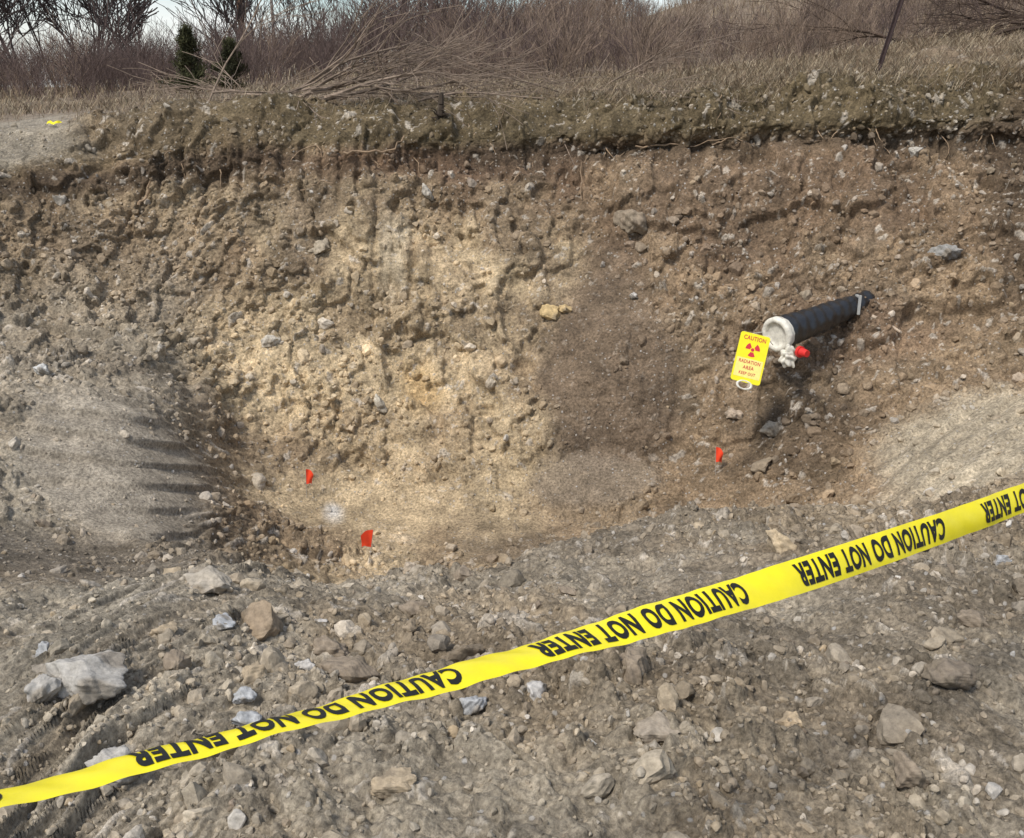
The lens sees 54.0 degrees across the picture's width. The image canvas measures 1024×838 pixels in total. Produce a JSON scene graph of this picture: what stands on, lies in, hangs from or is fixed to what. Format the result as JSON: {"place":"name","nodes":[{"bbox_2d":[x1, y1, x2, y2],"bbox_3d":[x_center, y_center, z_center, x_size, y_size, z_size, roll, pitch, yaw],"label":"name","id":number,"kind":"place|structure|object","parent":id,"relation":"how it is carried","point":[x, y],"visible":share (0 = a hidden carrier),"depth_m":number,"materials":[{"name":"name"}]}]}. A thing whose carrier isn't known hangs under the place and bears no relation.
{"place":"outdoors","nodes":[
{"label":"outdoors","id":0,"kind":"place"},
{"bbox_2d":[0,0,691,86],"label":"sky","id":1,"kind":"structure","parent":0,"point":[164,14],"materials":[{"name":"white"}]},
{"bbox_2d":[0,0,1023,837],"bbox_3d":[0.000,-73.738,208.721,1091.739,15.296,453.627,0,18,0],"label":"ground","id":2,"kind":"structure","parent":0,"point":[100,474],"depth_m":7.72,"materials":[{"name":"soil"}]},
{"bbox_2d":[0,0,30,95],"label":"bare tree","id":3,"kind":"object","parent":2,"relation":"on","point":[6,20],"visible":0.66,"depth_m":28.42,"materials":[{"name":"brown plant"}]},
{"bbox_2d":[0,0,35,21],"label":"bare tree","id":4,"kind":"object","parent":2,"relation":"on","point":[4,6],"visible":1,"depth_m":25.86,"materials":[{"name":"brown plant"}]},
{"bbox_2d":[0,0,57,48],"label":"bare tree","id":5,"kind":"object","parent":2,"relation":"on","point":[34,24],"visible":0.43,"depth_m":35.19,"materials":[{"name":"brown plant"}]},
{"bbox_2d":[0,0,58,93],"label":"bare tree","id":6,"kind":"object","parent":2,"relation":"on","point":[28,22],"visible":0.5,"depth_m":33.32,"materials":[{"name":"brown plant"}]},
{"bbox_2d":[0,0,61,40],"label":"bare tree","id":7,"kind":"object","parent":2,"relation":"on","point":[34,28],"visible":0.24,"depth_m":39.79,"materials":[{"name":"brown plant"}]},
{"bbox_2d":[33,363,49,375],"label":"rock","id":8,"kind":"object","parent":2,"relation":"on","point":[42,369],"visible":0.97,"depth_m":6.76,"materials":[{"name":"stone"}]},
{"bbox_2d":[35,641,49,656],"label":"rock","id":9,"kind":"object","parent":2,"relation":"on","point":[43,646],"visible":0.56,"depth_m":2.95,"materials":[{"name":"stone"}]},
{"bbox_2d":[24,673,61,702],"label":"rock","id":10,"kind":"object","parent":2,"relation":"on","point":[43,687],"visible":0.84,"depth_m":2.71,"materials":[{"name":"stone"}]},
{"bbox_2d":[47,120,61,124],"bbox_3d":[-4.303,-2.786,9.456,0.144,0.044,0.069,0,18,0],"label":"tape scrap","id":11,"kind":"object","parent":2,"relation":"on","point":[53,123],"visible":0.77,"depth_m":9.46,"materials":[{"name":"yellow plastic"}]},
{"bbox_2d":[52,195,66,205],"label":"rock","id":12,"kind":"object","parent":2,"relation":"on","point":[60,200],"visible":0.86,"depth_m":8.68,"materials":[{"name":"stone"}]},
{"bbox_2d":[18,0,119,91],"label":"bare tree","id":13,"kind":"object","parent":2,"relation":"on","point":[57,25],"visible":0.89,"depth_m":30.52,"materials":[{"name":"brown plant"}]},
{"bbox_2d":[31,649,128,704],"bbox_3d":[-1.205,0.732,2.794,0.270,0.141,0.190,-5,19,-15],"label":"rock","id":14,"kind":"object","parent":2,"relation":"on","point":[91,678],"visible":0.84,"depth_m":2.76,"materials":[{"name":"stone"}]},
{"bbox_2d":[75,0,125,47],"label":"bare tree","id":15,"kind":"object","parent":2,"relation":"on","point":[102,16],"visible":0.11,"depth_m":42.81,"materials":[{"name":"brown plant"}]},
{"bbox_2d":[46,0,167,81],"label":"bare tree","id":16,"kind":"object","parent":2,"relation":"on","point":[86,7],"visible":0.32,"depth_m":31.81,"materials":[{"name":"brown plant"}]},
{"bbox_2d":[85,0,136,87],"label":"bare tree","id":17,"kind":"object","parent":2,"relation":"on","point":[108,18],"visible":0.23,"depth_m":36.96,"materials":[{"name":"brown plant"}]},
{"bbox_2d":[84,745,139,787],"bbox_3d":[-0.989,0.876,2.497,0.097,0.124,0.104,17,25,42],"label":"rock","id":18,"kind":"object","parent":2,"relation":"on","point":[104,754],"visible":0.34,"depth_m":2.48,"materials":[{"name":"stone"}]},
{"bbox_2d":[74,0,158,85],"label":"bare tree","id":19,"kind":"object","parent":2,"relation":"on","point":[143,7],"visible":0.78,"depth_m":27.05,"materials":[{"name":"brown plant"}]},
{"bbox_2d":[150,621,177,634],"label":"rock","id":20,"kind":"object","parent":2,"relation":"on","point":[172,626],"visible":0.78,"depth_m":3.19,"materials":[{"name":"stone"}]},
{"bbox_2d":[163,649,191,670],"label":"rock","id":21,"kind":"object","parent":2,"relation":"on","point":[175,659],"visible":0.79,"depth_m":2.96,"materials":[{"name":"stone"}]},
{"bbox_2d":[158,21,213,96],"bbox_3d":[-5.180,-5.683,16.028,0.963,1.290,0.780,0,18,0],"label":"cedar tree","id":22,"kind":"object","parent":2,"relation":"on","point":[187,41],"visible":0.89,"depth_m":15.95,"materials":[{"name":"green plant"}]},
{"bbox_2d":[179,565,231,593],"bbox_3d":[-1.135,0.605,3.715,0.206,0.105,0.166,0,18,0],"label":"rock","id":23,"kind":"object","parent":2,"relation":"on","point":[207,579],"visible":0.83,"depth_m":3.69,"materials":[{"name":"stone"}]},
{"bbox_2d":[156,0,254,41],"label":"bare tree","id":24,"kind":"object","parent":2,"relation":"on","point":[205,23],"visible":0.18,"depth_m":42.21,"materials":[{"name":"brown plant"}]},
{"bbox_2d":[212,612,235,630],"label":"rock","id":25,"kind":"object","parent":2,"relation":"on","point":[223,618],"visible":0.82,"depth_m":3.28,"materials":[{"name":"stone"}]},
{"bbox_2d":[207,36,249,89],"bbox_3d":[-4.807,-5.979,17.092,0.795,1.052,0.771,-9,20,-24],"label":"cedar tree","id":26,"kind":"object","parent":2,"relation":"on","point":[231,68],"visible":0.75,"depth_m":17.05,"materials":[{"name":"green plant"}]},
{"bbox_2d":[171,0,287,75],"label":"bare tree","id":27,"kind":"object","parent":2,"relation":"on","point":[239,13],"visible":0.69,"depth_m":35.50,"materials":[{"name":"brown plant"}]},
{"bbox_2d":[232,686,256,703],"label":"rock","id":28,"kind":"object","parent":2,"relation":"on","point":[244,694],"visible":1,"depth_m":2.84,"materials":[{"name":"stone"}]},
{"bbox_2d":[230,710,262,725],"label":"rock","id":29,"kind":"object","parent":2,"relation":"on","point":[242,718],"visible":0.68,"depth_m":2.69,"materials":[{"name":"stone"}]},
{"bbox_2d":[241,660,267,684],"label":"rock","id":30,"kind":"object","parent":2,"relation":"on","point":[251,673],"visible":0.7,"depth_m":2.94,"materials":[{"name":"stone"}]},
{"bbox_2d":[241,599,283,640],"bbox_3d":[-0.834,0.693,3.383,0.141,0.181,0.189,-8,20,-22],"label":"rock","id":31,"kind":"object","parent":2,"relation":"on","point":[261,619],"visible":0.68,"depth_m":3.34,"materials":[{"name":"stone"}]},
{"bbox_2d":[261,335,280,347],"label":"rock","id":32,"kind":"object","parent":2,"relation":"on","point":[267,341],"visible":1,"depth_m":8.32,"materials":[{"name":"stone"}]},
{"bbox_2d":[270,0,274,33],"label":"utility pole","id":33,"kind":"object","parent":2,"relation":"on","point":[272,12],"visible":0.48,"depth_m":55.67,"materials":[{"name":"grey wood"}]},
{"bbox_2d":[264,0,331,67],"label":"bare tree","id":34,"kind":"object","parent":2,"relation":"on","point":[289,2],"visible":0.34,"depth_m":41.17,"materials":[{"name":"brown plant"}]},
{"bbox_2d":[294,659,314,669],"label":"rock","id":35,"kind":"object","parent":2,"relation":"on","point":[306,664],"visible":0.91,"depth_m":3.11,"materials":[{"name":"stone"}]},
{"bbox_2d":[305,469,312,497],"bbox_3d":[-1.561,0.518,7.763,0.058,0.290,0.027,-4,19,-17],"label":"marking flag","id":36,"kind":"object","parent":2,"relation":"on","point":[309,475],"visible":1,"depth_m":7.74,"materials":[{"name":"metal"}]},
{"bbox_2d":[308,238,329,253],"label":"rock","id":37,"kind":"object","parent":2,"relation":"on","point":[322,246],"visible":0.96,"depth_m":8.73,"materials":[{"name":"stone"}]},
{"bbox_2d":[315,618,327,621],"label":"rock","id":38,"kind":"object","parent":2,"relation":"on","point":[322,620],"visible":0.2,"depth_m":3.50,"materials":[{"name":"stone"}]},
{"bbox_2d":[313,635,348,656],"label":"rock","id":39,"kind":"object","parent":2,"relation":"on","point":[325,643],"visible":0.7,"depth_m":3.28,"materials":[{"name":"stone"}]},
{"bbox_2d":[316,655,380,682],"bbox_3d":[-0.511,0.810,3.126,0.205,0.136,0.123,0,18,0],"label":"rock","id":40,"kind":"object","parent":2,"relation":"on","point":[356,669],"visible":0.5,"depth_m":3.09,"materials":[{"name":"stone"}]},
{"bbox_2d":[361,529,373,560],"bbox_3d":[-1.002,0.888,6.849,0.083,0.300,0.027,5,17,-14],"label":"marking flag","id":41,"kind":"object","parent":2,"relation":"on","point":[366,537],"visible":1,"depth_m":6.83,"materials":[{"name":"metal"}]},
{"bbox_2d":[374,394,386,413],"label":"rock","id":42,"kind":"object","parent":2,"relation":"on","point":[379,403],"visible":1,"depth_m":8.23,"materials":[{"name":"stone"}]},
{"bbox_2d":[370,767,416,798],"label":"rock","id":43,"kind":"object","parent":2,"relation":"on","point":[393,780],"visible":0.98,"depth_m":2.44,"materials":[{"name":"stone"}]},
{"bbox_2d":[360,0,437,49],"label":"bare tree","id":44,"kind":"object","parent":2,"relation":"on","point":[406,11],"visible":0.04,"depth_m":37.26,"materials":[{"name":"brown plant"}]},
{"bbox_2d":[398,600,429,617],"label":"rock","id":45,"kind":"object","parent":2,"relation":"on","point":[410,608],"visible":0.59,"depth_m":3.67,"materials":[{"name":"stone"}]},
{"bbox_2d":[421,183,433,201],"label":"rock","id":46,"kind":"object","parent":2,"relation":"on","point":[426,192],"visible":1,"depth_m":8.89,"materials":[{"name":"stone"}]},
{"bbox_2d":[108,0,760,165],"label":"cut branches","id":47,"kind":"object","parent":2,"relation":"on","point":[361,79],"visible":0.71,"depth_m":9.65,"materials":[{"name":"brown plant"}]},
{"bbox_2d":[430,93,449,124],"bbox_3d":[-0.666,-2.762,9.097,0.185,0.351,0.193,-5,19,-15],"label":"cut root stump","id":48,"kind":"object","parent":2,"relation":"on","point":[440,112],"visible":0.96,"depth_m":9.07,"materials":[{"name":"brown wood"}]},
{"bbox_2d":[460,695,486,714],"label":"rock","id":49,"kind":"object","parent":2,"relation":"on","point":[471,705],"visible":1,"depth_m":2.82,"materials":[{"name":"stone"}]},
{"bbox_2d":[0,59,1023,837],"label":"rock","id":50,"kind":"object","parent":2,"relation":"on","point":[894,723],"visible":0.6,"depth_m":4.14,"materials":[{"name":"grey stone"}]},
{"bbox_2d":[0,0,1023,100],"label":"brush thicket","id":51,"kind":"object","parent":2,"relation":"on","point":[566,24],"visible":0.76,"depth_m":18.10,"materials":[{"name":"brown plant"}]},
{"bbox_2d":[0,0,1023,131],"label":"dry grass","id":52,"kind":"structure","parent":2,"relation":"on","point":[794,64],"depth_m":10.52,"materials":[{"name":"brown plant"}]},
{"bbox_2d":[526,681,546,700],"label":"rock","id":53,"kind":"object","parent":2,"relation":"on","point":[536,689],"visible":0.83,"depth_m":2.87,"materials":[{"name":"stone"}]},
{"bbox_2d":[539,304,560,320],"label":"rock","id":54,"kind":"object","parent":2,"relation":"on","point":[549,312],"visible":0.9,"depth_m":8.43,"materials":[{"name":"stone"}]},
{"bbox_2d":[559,304,571,313],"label":"rock","id":55,"kind":"object","parent":2,"relation":"on","point":[564,308],"visible":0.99,"depth_m":8.44,"materials":[{"name":"stone"}]},
{"bbox_2d":[137,92,996,204],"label":"hanging roots","id":56,"kind":"object","parent":2,"relation":"on","point":[148,185],"visible":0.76,"depth_m":8.90,"materials":[{"name":"brown plant"}]},
{"bbox_2d":[558,585,576,595],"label":"rock","id":57,"kind":"object","parent":2,"relation":"on","point":[563,590],"visible":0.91,"depth_m":4.00,"materials":[{"name":"stone"}]},
{"bbox_2d":[613,209,647,234],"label":"rock","id":58,"kind":"object","parent":2,"relation":"on","point":[629,221],"visible":0.98,"depth_m":8.60,"materials":[{"name":"stone"}]},
{"bbox_2d":[629,292,636,298],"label":"rock","id":59,"kind":"object","parent":2,"relation":"on","point":[633,295],"visible":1,"depth_m":8.38,"materials":[{"name":"stone"}]},
{"bbox_2d":[619,646,650,686],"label":"rock","id":60,"kind":"object","parent":2,"relation":"on","point":[634,660],"visible":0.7,"depth_m":2.91,"materials":[{"name":"stone"}]},
{"bbox_2d":[633,711,680,743],"bbox_3d":[0.371,0.799,2.623,0.142,0.064,0.117,0,18,0],"label":"rock","id":61,"kind":"object","parent":2,"relation":"on","point":[655,726],"visible":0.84,"depth_m":2.59,"materials":[{"name":"stone"}]},
{"bbox_2d":[715,447,722,474],"bbox_3d":[1.582,0.343,7.669,0.058,0.280,0.027,1,18,12],"label":"marking flag","id":62,"kind":"object","parent":2,"relation":"on","point":[719,453],"visible":1,"depth_m":7.65,"materials":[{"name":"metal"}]},
{"bbox_2d":[724,407,743,419],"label":"rock","id":63,"kind":"object","parent":2,"relation":"on","point":[731,413],"visible":1,"depth_m":7.77,"materials":[{"name":"stone"}]},
{"bbox_2d":[731,331,772,389],"bbox_3d":[1.737,-0.423,7.265,0.270,0.466,0.128,14,-5,1],"label":"warning sign","id":64,"kind":"object","parent":2,"relation":"on","point":[750,358],"visible":1,"depth_m":7.20,"materials":[{"name":"yellow paint"}]},
{"bbox_2d":[750,457,771,472],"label":"rock","id":65,"kind":"object","parent":2,"relation":"on","point":[761,465],"visible":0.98,"depth_m":7.47,"materials":[{"name":"stone"}]},
{"bbox_2d":[759,420,780,436],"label":"rock","id":66,"kind":"object","parent":2,"relation":"on","point":[770,428],"visible":0.99,"depth_m":7.60,"materials":[{"name":"stone"}]},
{"bbox_2d":[765,529,796,554],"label":"rock","id":67,"kind":"object","parent":2,"relation":"on","point":[779,542],"visible":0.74,"depth_m":4.20,"materials":[{"name":"stone"}]},
{"bbox_2d":[777,711,804,728],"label":"rock","id":68,"kind":"object","parent":2,"relation":"on","point":[794,716],"visible":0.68,"depth_m":2.75,"materials":[{"name":"stone"}]},
{"bbox_2d":[762,290,874,367],"bbox_3d":[2.451,-0.730,7.678,1.336,0.351,0.417,-20,26,-31],"label":"black pipe","id":69,"kind":"object","parent":2,"relation":"on","point":[785,333],"visible":0.96,"depth_m":7.48,"materials":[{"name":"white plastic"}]},
{"bbox_2d":[693,0,1023,53],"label":"brush pile","id":70,"kind":"object","parent":2,"relation":"on","point":[1012,17],"visible":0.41,"depth_m":11.95,"materials":[{"name":"brown plant"}]},
{"bbox_2d":[871,315,900,332],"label":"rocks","id":71,"kind":"object","parent":2,"relation":"on","point":[894,327],"visible":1,"depth_m":7.74,"materials":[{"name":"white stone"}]},
{"bbox_2d":[875,0,903,74],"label":"fence post","id":72,"kind":"object","parent":2,"relation":"on","point":[890,32],"visible":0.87,"depth_m":8.98,"materials":[{"name":"wood"}]},
{"bbox_2d":[892,750,931,789],"bbox_3d":[0.983,0.872,2.502,0.072,0.088,0.110,-8,20,-23],"label":"rock","id":73,"kind":"object","parent":2,"relation":"on","point":[909,773],"visible":1,"depth_m":2.47,"materials":[{"name":"stone"}]},
{"bbox_2d":[908,147,923,156],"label":"rock","id":74,"kind":"object","parent":2,"relation":"on","point":[914,151],"visible":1,"depth_m":8.55,"materials":[{"name":"stone"}]},
{"bbox_2d":[927,244,962,259],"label":"rock","id":75,"kind":"object","parent":2,"relation":"on","point":[947,251],"visible":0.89,"depth_m":8.01,"materials":[{"name":"stone"}]},
{"bbox_2d":[921,657,976,690],"bbox_3d":[1.254,0.735,2.880,0.139,0.093,0.127,-3,19,-10],"label":"rock","id":76,"kind":"object","parent":2,"relation":"on","point":[945,672],"visible":1,"depth_m":2.85,"materials":[{"name":"stone"}]},
{"bbox_2d":[956,609,989,627],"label":"rock","id":77,"kind":"object","parent":2,"relation":"on","point":[971,618],"visible":0.94,"depth_m":3.25,"materials":[{"name":"stone"}]},
{"bbox_2d":[993,555,1011,565],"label":"rock","id":78,"kind":"object","parent":2,"relation":"on","point":[999,559],"visible":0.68,"depth_m":3.91,"materials":[{"name":"stone"}]},
{"bbox_3d":[2.325,0.182,3.310,0.056,1.100,0.056,0,18,0],"label":"wooden stake","id":79,"kind":"object","parent":2,"relation":"on","visible":0},
{"bbox_2d":[0,483,1023,807],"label":"caution tape","id":80,"kind":"object","parent":79,"relation":"attached to","point":[786,579],"visible":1,"depth_m":1.85,"materials":[{"name":"yellow plastic"}]}
]}

